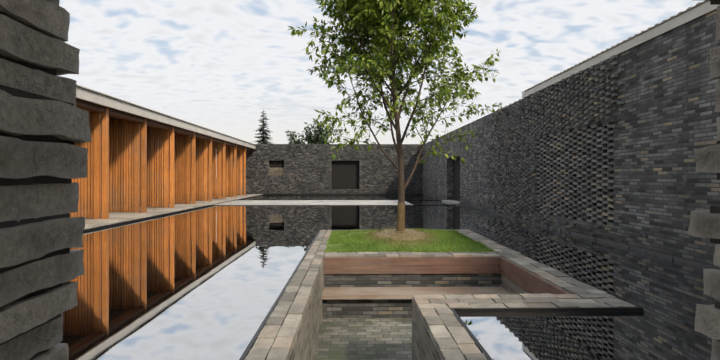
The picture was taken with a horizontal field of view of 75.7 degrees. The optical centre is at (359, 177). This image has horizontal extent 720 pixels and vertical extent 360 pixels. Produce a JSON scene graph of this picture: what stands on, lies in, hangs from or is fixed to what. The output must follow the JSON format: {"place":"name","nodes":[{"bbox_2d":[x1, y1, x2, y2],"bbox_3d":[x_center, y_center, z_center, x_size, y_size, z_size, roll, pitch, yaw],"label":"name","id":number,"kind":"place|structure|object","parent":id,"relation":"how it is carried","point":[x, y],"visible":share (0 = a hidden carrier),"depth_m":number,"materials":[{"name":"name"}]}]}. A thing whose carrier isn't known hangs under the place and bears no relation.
{"place":"outdoors","nodes":[
{"label":"outdoors","id":0,"kind":"place"},
{"bbox_2d":[76,99,251,150],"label":"roof beam","id":1,"kind":"structure","parent":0,"point":[85,105],"depth_m":17.06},
{"bbox_2d":[76,84,255,148],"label":"roof","id":2,"kind":"structure","parent":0,"point":[92,96],"depth_m":16.77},
{"bbox_2d":[74,194,262,231],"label":"platform paving","id":3,"kind":"structure","parent":0,"point":[116,218],"depth_m":17.23,"materials":[{"name":"grey concrete"}]},
{"bbox_2d":[62,107,245,218],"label":"wooden partitions","id":4,"kind":"object","parent":3,"relation":"on","point":[190,169],"visible":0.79,"depth_m":19.89,"materials":[{"name":"brown wood"}]},
{"bbox_2d":[74,98,248,209],"bbox_3d":[-9.492,-0.471,16.841,3.400,3.575,38.000,0,0,-1],"label":"gallery interior","id":5,"kind":"object","parent":3,"relation":"on","point":[110,117],"depth_m":21.39,"materials":[{"name":"brown wood"}]},
{"bbox_2d":[254,109,272,143],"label":"conifer","id":6,"kind":"object","parent":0,"point":[264,138],"depth_m":53.72,"materials":[{"name":"green plant"}]},
{"bbox_2d":[228,144,422,194],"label":"wall","id":7,"kind":"structure","parent":0,"point":[344,173],"depth_m":35.97,"materials":[{"name":"brick"}]},
{"bbox_2d":[269,168,283,174],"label":"lattice wall","id":8,"kind":"structure","parent":7,"relation":"attached to","point":[275,171],"depth_m":36.07,"materials":[{"name":"brick"}]},
{"bbox_2d":[213,200,441,205],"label":"walkway paving","id":9,"kind":"structure","parent":0,"point":[312,202],"depth_m":25.05,"materials":[{"name":"grey concrete"}]},
{"bbox_2d":[59,0,704,143],"label":"sky","id":10,"kind":"structure","parent":0,"point":[216,65],"materials":[{"name":"white"}]},
{"bbox_2d":[59,195,719,359],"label":"pool water","id":11,"kind":"structure","parent":0,"point":[207,283],"depth_m":6.10,"materials":[{"name":"liquid"}]},
{"bbox_2d":[423,10,719,267],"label":"wall","id":12,"kind":"structure","parent":0,"point":[666,114],"depth_m":8.76,"materials":[{"name":"brick"}]},
{"bbox_2d":[459,204,719,269],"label":"channel wall","id":13,"kind":"structure","parent":12,"relation":"attached to","point":[702,265],"depth_m":9.26,"materials":[{"name":"black stone"}]},
{"bbox_2d":[483,55,623,235],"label":"brick wall","id":14,"kind":"structure","parent":13,"relation":"on","point":[563,149],"depth_m":11.89,"materials":[{"name":"grey brick"}]},
{"bbox_2d":[521,1,719,97],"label":"roof edge","id":15,"kind":"object","parent":12,"relation":"on","point":[696,11],"visible":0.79,"depth_m":8.93,"materials":[{"name":"paint"}]},
{"label":"ground","id":16,"kind":"structure","parent":0,"visible":0},
{"bbox_2d":[288,252,529,359],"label":"pit walls","id":17,"kind":"structure","parent":16,"relation":"on","point":[365,329],"depth_m":7.04,"materials":[{"name":"grey brick"}]},
{"bbox_2d":[323,228,494,252],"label":"island grass","id":18,"kind":"structure","parent":17,"relation":"on","point":[406,240],"depth_m":9.14,"materials":[{"name":"plant"}]},
{"bbox_2d":[287,0,502,202],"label":"tree","id":19,"kind":"object","parent":18,"relation":"on","point":[366,14],"depth_m":9.73,"materials":[{"name":"green plant"}]},
{"bbox_2d":[396,203,404,231],"bbox_3d":[0.881,0.878,10.016,0.189,0.799,0.188,0,0,-1],"label":"tree rope wrap","id":20,"kind":"object","parent":19,"relation":"attached to","point":[401,217],"visible":0.75,"depth_m":9.95,"materials":[{"name":"wicker"}]},
{"bbox_2d":[244,229,636,359],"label":"stone coping","id":21,"kind":"object","parent":17,"relation":"on","point":[448,332],"visible":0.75,"depth_m":5.07,"materials":[{"name":"grey stone"}]},
{"bbox_2d":[239,229,642,359],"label":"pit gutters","id":22,"kind":"object","parent":17,"relation":"attached to","point":[455,311],"visible":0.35,"depth_m":4.79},
{"bbox_2d":[322,257,569,299],"bbox_3d":[0.940,1.674,6.689,3.076,0.581,2.646,0,0,-1],"label":"wooden bench","id":23,"kind":"object","parent":17,"relation":"on","point":[529,282],"visible":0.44,"depth_m":7.94,"materials":[{"name":"brown wood"}]},
{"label":"camera room walls","id":24,"kind":"object","parent":16,"relation":"on","visible":0},
{"bbox_2d":[0,0,719,359],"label":"jamb bricks","id":25,"kind":"object","parent":24,"relation":"in","point":[44,122],"visible":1,"depth_m":0.78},
{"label":"tree wood","id":26,"kind":"object","parent":16,"relation":"on","visible":0},
{"bbox_2d":[285,119,339,143],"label":"tree leaves","id":27,"kind":"object","parent":26,"relation":"on","point":[316,140],"visible":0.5,"depth_m":53.27,"materials":[{"name":"green plant"}]}
]}

